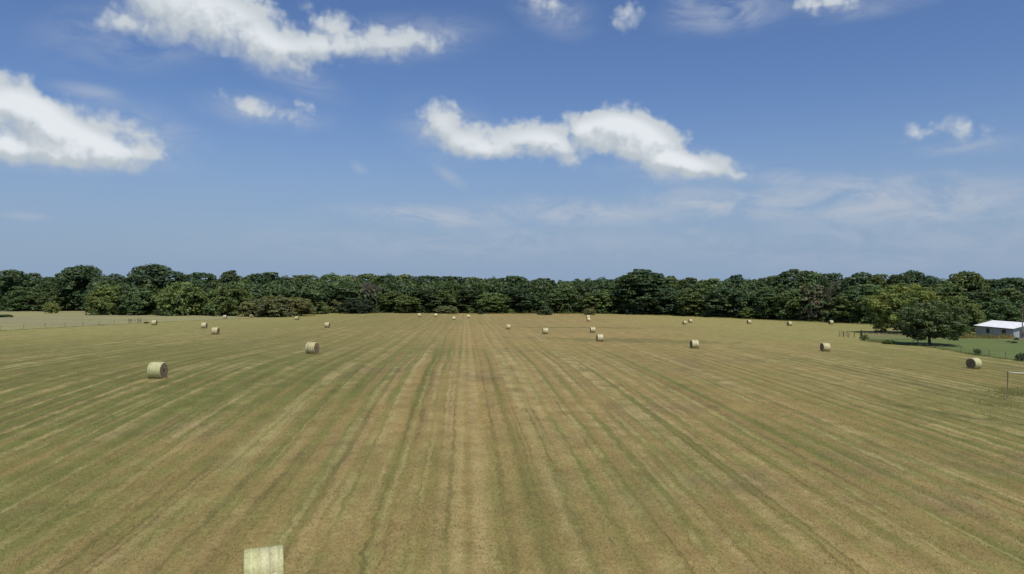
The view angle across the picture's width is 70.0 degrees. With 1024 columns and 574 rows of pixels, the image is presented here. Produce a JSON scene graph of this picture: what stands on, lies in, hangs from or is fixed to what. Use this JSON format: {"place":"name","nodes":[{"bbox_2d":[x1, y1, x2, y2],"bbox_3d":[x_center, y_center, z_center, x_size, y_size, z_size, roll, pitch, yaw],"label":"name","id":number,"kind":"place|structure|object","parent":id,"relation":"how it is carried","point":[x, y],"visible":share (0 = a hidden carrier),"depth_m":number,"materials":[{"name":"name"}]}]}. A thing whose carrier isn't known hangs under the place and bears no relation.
{"place":"outdoors","nodes":[
{"label":"outdoors","id":0,"kind":"place"},
{"bbox_2d":[0,310,275,330],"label":"pasture","id":1,"kind":"structure","parent":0,"point":[24,319],"depth_m":282.95,"materials":[{"name":"beige plant"}]},
{"bbox_2d":[0,287,47,310],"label":"tree","id":2,"kind":"object","parent":1,"relation":"on","point":[19,302],"visible":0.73,"depth_m":376.05,"materials":[{"name":"green plant"}]},
{"bbox_2d":[42,301,59,312],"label":"bush","id":3,"kind":"object","parent":1,"relation":"on","point":[51,307],"visible":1,"depth_m":344.81,"materials":[{"name":"green plant"}]},
{"bbox_2d":[40,278,63,309],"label":"tree","id":4,"kind":"object","parent":1,"relation":"on","point":[48,282],"visible":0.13,"depth_m":393.77,"materials":[{"name":"green plant"}]},
{"bbox_2d":[32,291,81,310],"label":"tree","id":5,"kind":"object","parent":1,"relation":"on","point":[50,296],"visible":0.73,"depth_m":377.49,"materials":[{"name":"green plant"}]},
{"bbox_2d":[54,265,108,310],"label":"tree","id":6,"kind":"object","parent":1,"relation":"on","point":[73,276],"visible":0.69,"depth_m":380.71,"materials":[{"name":"green plant"}]},
{"bbox_2d":[86,276,112,292],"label":"tree","id":7,"kind":"object","parent":1,"relation":"on","point":[98,279],"visible":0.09,"depth_m":367.82,"materials":[{"name":"green plant"}]},
{"bbox_2d":[83,285,130,314],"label":"tree","id":8,"kind":"object","parent":1,"relation":"on","point":[98,303],"visible":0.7,"depth_m":324.78,"materials":[{"name":"green plant"}]},
{"bbox_2d":[107,273,127,281],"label":"tree","id":9,"kind":"object","parent":1,"relation":"on","point":[114,276],"visible":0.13,"depth_m":373.03,"materials":[{"name":"green plant"}]},
{"bbox_2d":[121,263,186,293],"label":"tree","id":10,"kind":"object","parent":1,"relation":"on","point":[158,274],"visible":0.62,"depth_m":340.12,"materials":[{"name":"green plant"}]},
{"bbox_2d":[198,285,256,315],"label":"tree","id":11,"kind":"object","parent":1,"relation":"on","point":[217,303],"visible":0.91,"depth_m":318.87,"materials":[{"name":"green plant"}]},
{"bbox_2d":[0,311,1023,573],"bbox_3d":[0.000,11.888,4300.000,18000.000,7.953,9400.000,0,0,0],"label":"field","id":12,"kind":"structure","parent":0,"point":[570,355],"depth_m":48.93,"materials":[{"name":"beige plant"}]},
{"bbox_2d":[0,269,35,304],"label":"tree","id":13,"kind":"object","parent":12,"relation":"on","point":[13,279],"visible":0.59,"depth_m":391.01,"materials":[{"name":"green plant"}]},
{"bbox_2d":[24,273,44,278],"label":"tree","id":14,"kind":"object","parent":12,"relation":"on","point":[36,275],"visible":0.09,"depth_m":416.03,"materials":[{"name":"green plant"}]},
{"bbox_2d":[112,288,158,314],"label":"tree","id":15,"kind":"object","parent":12,"relation":"on","point":[133,301],"visible":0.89,"depth_m":323.88,"materials":[{"name":"green plant"}]},
{"bbox_2d":[147,361,167,377],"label":"hay bale","id":16,"kind":"object","parent":12,"relation":"on","point":[157,369],"visible":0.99,"depth_m":72.37,"materials":[{"name":"beige plant"}]},
{"bbox_2d":[150,281,207,315],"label":"tree","id":17,"kind":"object","parent":12,"relation":"on","point":[179,299],"visible":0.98,"depth_m":320.09,"materials":[{"name":"green plant"}]},
{"bbox_2d":[177,272,222,287],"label":"tree","id":18,"kind":"object","parent":12,"relation":"on","point":[194,276],"visible":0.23,"depth_m":347.40,"materials":[{"name":"green plant"}]},
{"bbox_2d":[211,327,219,333],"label":"hay bale","id":19,"kind":"object","parent":12,"relation":"on","point":[215,330],"visible":1,"depth_m":156.86},
{"bbox_2d":[217,270,243,285],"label":"tree","id":20,"kind":"object","parent":12,"relation":"on","point":[229,276],"visible":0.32,"depth_m":354.46,"materials":[{"name":"green plant"}]},
{"bbox_2d":[235,299,272,316],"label":"shrub","id":21,"kind":"object","parent":12,"relation":"on","point":[248,309],"visible":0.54,"depth_m":310.53,"materials":[{"name":"green plant"}]},
{"bbox_2d":[243,544,283,573],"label":"hay bale","id":22,"kind":"object","parent":12,"relation":"on","point":[265,560],"visible":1,"depth_m":26.46,"materials":[{"name":"beige plant"}]},
{"bbox_2d":[247,272,285,288],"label":"tree","id":23,"kind":"object","parent":12,"relation":"on","point":[260,279],"visible":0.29,"depth_m":350.10,"materials":[{"name":"green plant"}]},
{"bbox_2d":[253,295,297,316],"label":"shrub","id":24,"kind":"object","parent":12,"relation":"on","point":[273,306],"visible":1,"depth_m":306.32,"materials":[{"name":"green plant"}]},
{"bbox_2d":[280,275,304,284],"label":"tree","id":25,"kind":"object","parent":12,"relation":"on","point":[285,278],"visible":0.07,"depth_m":364.24,"materials":[{"name":"green plant"}]},
{"bbox_2d":[277,296,316,315],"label":"shrub","id":26,"kind":"object","parent":12,"relation":"on","point":[301,304],"visible":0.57,"depth_m":318.61,"materials":[{"name":"green plant"}]},
{"bbox_2d":[285,287,322,308],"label":"tree","id":27,"kind":"object","parent":12,"relation":"on","point":[311,291],"visible":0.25,"depth_m":343.29,"materials":[{"name":"green plant"}]},
{"bbox_2d":[286,274,322,285],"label":"tree","id":28,"kind":"object","parent":12,"relation":"on","point":[306,277],"visible":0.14,"depth_m":367.33,"materials":[{"name":"green plant"}]},
{"bbox_2d":[305,342,318,353],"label":"hay bale","id":29,"kind":"object","parent":12,"relation":"on","point":[311,347],"visible":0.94,"depth_m":103.36,"materials":[{"name":"beige plant"}]},
{"bbox_2d":[307,298,329,313],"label":"shrub","id":30,"kind":"object","parent":12,"relation":"on","point":[324,305],"visible":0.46,"depth_m":346.30,"materials":[{"name":"green plant"}]},
{"bbox_2d":[318,272,351,284],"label":"tree","id":31,"kind":"object","parent":12,"relation":"on","point":[334,276],"visible":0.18,"depth_m":389.15,"materials":[{"name":"green plant"}]},
{"bbox_2d":[324,295,348,311],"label":"shrub","id":32,"kind":"object","parent":12,"relation":"on","point":[336,304],"visible":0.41,"depth_m":361.58,"materials":[{"name":"green plant"}]},
{"bbox_2d":[318,283,359,310],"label":"tree","id":33,"kind":"object","parent":12,"relation":"on","point":[329,292],"visible":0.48,"depth_m":362.77,"materials":[{"name":"green plant"}]},
{"bbox_2d":[336,298,377,313],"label":"tree","id":34,"kind":"object","parent":12,"relation":"on","point":[360,305],"visible":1,"depth_m":352.66,"materials":[{"name":"green plant"}]},
{"bbox_2d":[354,273,381,301],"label":"tree","id":35,"kind":"object","parent":12,"relation":"on","point":[370,277],"visible":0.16,"depth_m":397.60,"materials":[{"name":"green plant"}]},
{"bbox_2d":[360,282,380,312],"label":"dead tree","id":36,"kind":"object","parent":12,"relation":"on","point":[364,284],"visible":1,"depth_m":362.18,"materials":[{"name":"grey wood"}]},
{"bbox_2d":[374,273,397,283],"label":"tree","id":37,"kind":"object","parent":12,"relation":"on","point":[387,278],"visible":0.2,"depth_m":399.85,"materials":[{"name":"green plant"}]},
{"bbox_2d":[377,290,407,311],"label":"tree","id":38,"kind":"object","parent":12,"relation":"on","point":[390,294],"visible":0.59,"depth_m":368.23,"materials":[{"name":"green plant"}]},
{"bbox_2d":[391,274,417,283],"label":"tree","id":39,"kind":"object","parent":12,"relation":"on","point":[402,277],"visible":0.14,"depth_m":393.92,"materials":[{"name":"green plant"}]},
{"bbox_2d":[384,296,425,311],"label":"tree","id":40,"kind":"object","parent":12,"relation":"on","point":[410,301],"visible":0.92,"depth_m":363.26,"materials":[{"name":"green plant"}]},
{"bbox_2d":[409,286,444,311],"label":"tree","id":41,"kind":"object","parent":12,"relation":"on","point":[422,294],"visible":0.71,"depth_m":365.67,"materials":[{"name":"green plant"}]},
{"bbox_2d":[412,275,445,284],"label":"tree","id":42,"kind":"object","parent":12,"relation":"on","point":[420,278],"visible":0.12,"depth_m":392.05,"materials":[{"name":"green plant"}]},
{"bbox_2d":[1,306,869,323],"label":"undergrowth","id":43,"kind":"object","parent":12,"relation":"on","point":[553,311],"visible":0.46,"depth_m":357.08,"materials":[{"name":"green plant"}]},
{"bbox_2d":[433,305,458,313],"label":"shrub","id":44,"kind":"object","parent":12,"relation":"on","point":[446,309],"visible":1,"depth_m":357.70,"materials":[{"name":"green plant"}]},
{"bbox_2d":[427,290,466,310],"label":"tree","id":45,"kind":"object","parent":12,"relation":"on","point":[451,300],"visible":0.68,"depth_m":365.75,"materials":[{"name":"green plant"}]},
{"bbox_2d":[439,276,465,287],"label":"tree","id":46,"kind":"object","parent":12,"relation":"on","point":[456,278],"visible":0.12,"depth_m":391.96,"materials":[{"name":"green plant"}]},
{"bbox_2d":[452,287,489,311],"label":"tree","id":47,"kind":"object","parent":12,"relation":"on","point":[470,290],"visible":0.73,"depth_m":365.33,"materials":[{"name":"green plant"}]},
{"bbox_2d":[461,277,487,285],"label":"tree","id":48,"kind":"object","parent":12,"relation":"on","point":[470,279],"visible":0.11,"depth_m":388.42,"materials":[{"name":"green plant"}]},
{"bbox_2d":[474,293,513,312],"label":"tree","id":49,"kind":"object","parent":12,"relation":"on","point":[495,300],"visible":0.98,"depth_m":361.31,"materials":[{"name":"green plant"}]},
{"bbox_2d":[0,278,1010,322],"bbox_3d":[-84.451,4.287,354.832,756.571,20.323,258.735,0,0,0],"label":"woods","id":50,"kind":"object","parent":12,"relation":"on","point":[276,289],"visible":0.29,"depth_m":357.38,"materials":[{"name":"green plant"}]},
{"bbox_2d":[1,311,1023,408],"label":"tall grass","id":51,"kind":"structure","parent":12,"relation":"on","point":[996,336],"depth_m":166.23,"materials":[{"name":"green plant"}]},
{"bbox_2d":[499,275,534,299],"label":"tree","id":52,"kind":"object","parent":12,"relation":"on","point":[507,279],"visible":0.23,"depth_m":380.62,"materials":[{"name":"green plant"}]},
{"bbox_2d":[501,287,535,312],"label":"tree","id":53,"kind":"object","parent":12,"relation":"on","point":[514,290],"visible":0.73,"depth_m":365.67,"materials":[{"name":"green plant"}]},
{"bbox_2d":[519,289,556,311],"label":"tree","id":54,"kind":"object","parent":12,"relation":"on","point":[541,299],"visible":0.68,"depth_m":363.79,"materials":[{"name":"green plant"}]},
{"bbox_2d":[537,302,551,314],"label":"cedar","id":55,"kind":"object","parent":12,"relation":"on","point":[544,307],"visible":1,"depth_m":344.13,"materials":[{"name":"green plant"}]},
{"bbox_2d":[531,278,557,288],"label":"tree","id":56,"kind":"object","parent":12,"relation":"on","point":[549,280],"visible":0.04,"depth_m":386.45,"materials":[{"name":"green plant"}]},
{"bbox_2d":[544,288,581,312],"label":"tree","id":57,"kind":"object","parent":12,"relation":"on","point":[560,295],"visible":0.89,"depth_m":364.31,"materials":[{"name":"green plant"}]},
{"bbox_2d":[146,318,980,378],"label":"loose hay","id":58,"kind":"object","parent":12,"relation":"on","point":[329,327],"visible":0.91,"depth_m":103.37,"materials":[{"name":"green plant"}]},
{"bbox_2d":[571,293,604,312],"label":"tree","id":59,"kind":"object","parent":12,"relation":"on","point":[586,305],"visible":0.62,"depth_m":364.17,"materials":[{"name":"green plant"}]},
{"bbox_2d":[582,308,595,314],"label":"shrub","id":60,"kind":"object","parent":12,"relation":"on","point":[589,311],"visible":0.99,"depth_m":342.75,"materials":[{"name":"green plant"}]},
{"bbox_2d":[596,334,603,341],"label":"hay bale","id":61,"kind":"object","parent":12,"relation":"on","point":[599,337],"visible":1,"depth_m":145.34},
{"bbox_2d":[589,277,615,306],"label":"tree","id":62,"kind":"object","parent":12,"relation":"on","point":[600,281],"visible":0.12,"depth_m":375.15,"materials":[{"name":"green plant"}]},
{"bbox_2d":[588,289,629,312],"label":"tree","id":63,"kind":"object","parent":12,"relation":"on","point":[608,300],"visible":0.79,"depth_m":362.83,"materials":[{"name":"green plant"}]},
{"bbox_2d":[614,275,638,311],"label":"tree","id":64,"kind":"object","parent":12,"relation":"on","point":[616,285],"visible":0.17,"depth_m":365.60,"materials":[{"name":"green plant"}]},
{"bbox_2d":[611,269,671,313],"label":"tree","id":65,"kind":"object","parent":12,"relation":"on","point":[644,279],"visible":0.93,"depth_m":352.96,"materials":[{"name":"green plant"}]},
{"bbox_2d":[640,273,669,312],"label":"tree","id":66,"kind":"object","parent":12,"relation":"on","point":[659,283],"visible":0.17,"depth_m":358.14,"materials":[{"name":"green plant"}]},
{"bbox_2d":[650,287,681,313],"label":"tree","id":67,"kind":"object","parent":12,"relation":"on","point":[666,294],"visible":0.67,"depth_m":346.63,"materials":[{"name":"green plant"}]},
{"bbox_2d":[663,276,679,312],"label":"tree","id":68,"kind":"object","parent":12,"relation":"on","point":[675,284],"visible":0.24,"depth_m":357.18,"materials":[{"name":"green plant"}]},
{"bbox_2d":[677,277,697,289],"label":"tree","id":69,"kind":"object","parent":12,"relation":"on","point":[690,280],"visible":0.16,"depth_m":352.92,"materials":[{"name":"green plant"}]},
{"bbox_2d":[675,288,709,314],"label":"tree","id":70,"kind":"object","parent":12,"relation":"on","point":[684,299],"visible":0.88,"depth_m":333.57,"materials":[{"name":"green plant"}]},
{"bbox_2d":[690,340,698,347],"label":"hay bale","id":71,"kind":"object","parent":12,"relation":"on","point":[694,343],"visible":1,"depth_m":129.85},
{"bbox_2d":[695,309,711,316],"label":"shrub","id":72,"kind":"object","parent":12,"relation":"on","point":[698,313],"visible":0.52,"depth_m":329.65,"materials":[{"name":"green plant"}]},
{"bbox_2d":[695,278,719,311],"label":"tree","id":73,"kind":"object","parent":12,"relation":"on","point":[700,284],"visible":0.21,"depth_m":339.65,"materials":[{"name":"green plant"}]},
{"bbox_2d":[701,287,738,315],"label":"tree","id":74,"kind":"object","parent":12,"relation":"on","point":[715,295],"visible":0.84,"depth_m":321.31,"materials":[{"name":"green plant"}]},
{"bbox_2d":[724,274,747,313],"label":"tree","id":75,"kind":"object","parent":12,"relation":"on","point":[734,279],"visible":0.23,"depth_m":328.67,"materials":[{"name":"green plant"}]},
{"bbox_2d":[722,287,755,317],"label":"tree","id":76,"kind":"object","parent":12,"relation":"on","point":[744,298],"visible":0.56,"depth_m":313.61,"materials":[{"name":"green plant"}]},
{"bbox_2d":[738,307,769,318],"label":"shrub","id":77,"kind":"object","parent":12,"relation":"on","point":[751,311],"visible":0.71,"depth_m":305.06,"materials":[{"name":"green plant"}]},
{"bbox_2d":[755,275,776,314],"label":"tree","id":78,"kind":"object","parent":12,"relation":"on","point":[769,280],"visible":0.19,"depth_m":311.88,"materials":[{"name":"green plant"}]},
{"bbox_2d":[750,286,783,318],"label":"tree","id":79,"kind":"object","parent":12,"relation":"on","point":[764,302],"visible":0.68,"depth_m":299.48,"materials":[{"name":"green plant"}]},
{"bbox_2d":[772,288,810,319],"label":"tree","id":80,"kind":"object","parent":12,"relation":"on","point":[785,299],"visible":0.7,"depth_m":290.22,"materials":[{"name":"green plant"}]},
{"bbox_2d":[774,269,822,311],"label":"tree","id":81,"kind":"object","parent":12,"relation":"on","point":[783,277],"visible":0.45,"depth_m":301.34,"materials":[{"name":"green plant"}]},
{"bbox_2d":[800,273,823,282],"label":"tree","id":82,"kind":"object","parent":12,"relation":"on","point":[813,276],"visible":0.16,"depth_m":297.70,"materials":[{"name":"green plant"}]},
{"bbox_2d":[796,285,834,319],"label":"tree","id":83,"kind":"object","parent":12,"relation":"on","point":[814,301],"visible":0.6,"depth_m":282.64,"materials":[{"name":"green plant"}]},
{"bbox_2d":[820,343,830,350],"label":"hay bale","id":84,"kind":"object","parent":12,"relation":"on","point":[825,346],"visible":1,"depth_m":125.87},
{"bbox_2d":[817,272,845,285],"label":"tree","id":85,"kind":"object","parent":12,"relation":"on","point":[828,276],"visible":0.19,"depth_m":290.19,"materials":[{"name":"green plant"}]},
{"bbox_2d":[823,279,849,298],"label":"dead tree","id":86,"kind":"object","parent":12,"relation":"on","point":[828,292],"visible":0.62,"depth_m":280.06,"materials":[{"name":"grey wood"}]},
{"bbox_2d":[827,293,873,321],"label":"tree","id":87,"kind":"object","parent":12,"relation":"on","point":[840,303],"visible":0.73,"depth_m":266.66,"materials":[{"name":"green plant"}]},
{"bbox_2d":[839,272,874,321],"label":"tree","id":88,"kind":"object","parent":12,"relation":"on","point":[854,279],"visible":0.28,"depth_m":274.97,"materials":[{"name":"green plant"}]},
{"bbox_2d":[840,283,882,321],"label":"tree","id":89,"kind":"object","parent":12,"relation":"on","point":[865,290],"visible":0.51,"depth_m":263.94,"materials":[{"name":"green plant"}]},
{"bbox_2d":[870,274,889,288],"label":"tree","id":90,"kind":"object","parent":12,"relation":"on","point":[880,279],"visible":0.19,"depth_m":271.56,"materials":[{"name":"green plant"}]},
{"bbox_2d":[884,274,899,286],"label":"tree","id":91,"kind":"object","parent":12,"relation":"on","point":[890,279],"visible":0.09,"depth_m":270.59,"materials":[{"name":"green plant"}]},
{"bbox_2d":[859,283,942,332],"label":"tree","id":92,"kind":"object","parent":12,"relation":"on","point":[885,301],"visible":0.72,"depth_m":188.11,"materials":[{"name":"green plant"}]},
{"bbox_2d":[892,270,926,289],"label":"tree","id":93,"kind":"object","parent":12,"relation":"on","point":[909,277],"visible":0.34,"depth_m":261.72,"materials":[{"name":"green plant"}]},
{"bbox_2d":[917,275,943,302],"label":"tree","id":94,"kind":"object","parent":12,"relation":"on","point":[932,281],"visible":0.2,"depth_m":256.48,"materials":[{"name":"green plant"}]},
{"bbox_2d":[925,280,966,307],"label":"tree","id":95,"kind":"object","parent":12,"relation":"on","point":[942,289],"visible":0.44,"depth_m":245.54,"materials":[{"name":"green plant"}]},
{"bbox_2d":[931,296,986,333],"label":"tree","id":96,"kind":"object","parent":12,"relation":"on","point":[973,310],"visible":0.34,"depth_m":187.22,"materials":[{"name":"green plant"}]},
{"bbox_2d":[943,271,989,312],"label":"tree","id":97,"kind":"object","parent":12,"relation":"on","point":[974,281],"visible":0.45,"depth_m":247.31,"materials":[{"name":"green plant"}]},
{"bbox_2d":[966,357,981,368],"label":"hay bale","id":98,"kind":"object","parent":12,"relation":"on","point":[973,363],"visible":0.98,"depth_m":100.00,"materials":[{"name":"beige plant"}]},
{"bbox_2d":[956,289,992,320],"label":"tree","id":99,"kind":"object","parent":12,"relation":"on","point":[979,295],"visible":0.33,"depth_m":240.12,"materials":[{"name":"green plant"}]},
{"bbox_2d":[978,279,1002,311],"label":"tree","id":100,"kind":"object","parent":12,"relation":"on","point":[989,281],"visible":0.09,"depth_m":247.81,"materials":[{"name":"green plant"}]},
{"bbox_2d":[969,299,1023,321],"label":"tree","id":101,"kind":"object","parent":12,"relation":"on","point":[991,312],"visible":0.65,"depth_m":221.92,"materials":[{"name":"green plant"}]},
{"bbox_2d":[984,288,1023,319],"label":"tree","id":102,"kind":"object","parent":12,"relation":"on","point":[1015,297],"visible":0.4,"depth_m":235.79,"materials":[{"name":"green plant"}]},
{"bbox_2d":[990,277,1023,318],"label":"tree","id":103,"kind":"object","parent":12,"relation":"on","point":[1014,282],"visible":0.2,"depth_m":243.90,"materials":[{"name":"green plant"}]},
{"bbox_2d":[0,0,1023,283],"label":"sky","id":104,"kind":"structure","parent":0,"point":[565,140],"materials":[{"name":"blue"}]},
{"bbox_2d":[861,339,1023,359],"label":"lawn","id":105,"kind":"structure","parent":0,"point":[999,347],"depth_m":144.20,"materials":[{"name":"green plant"}]},
{"bbox_2d":[893,299,971,344],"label":"tree","id":106,"kind":"object","parent":105,"relation":"on","point":[943,322],"visible":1,"depth_m":141.62,"materials":[{"name":"green plant"}]},
{"bbox_2d":[1020,290,1023,340],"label":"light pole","id":107,"kind":"object","parent":105,"relation":"on","point":[1022,304],"visible":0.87,"depth_m":157.91,"materials":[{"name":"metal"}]},
{"bbox_2d":[861,330,1023,339],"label":"verge","id":108,"kind":"structure","parent":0,"point":[880,336],"depth_m":174.34,"materials":[{"name":"green plant"}]},
{"bbox_2d":[974,320,1023,338],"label":"barn","id":109,"kind":"structure","parent":108,"relation":"on","point":[1000,327],"depth_m":173.97,"materials":[{"name":"grey metal"}]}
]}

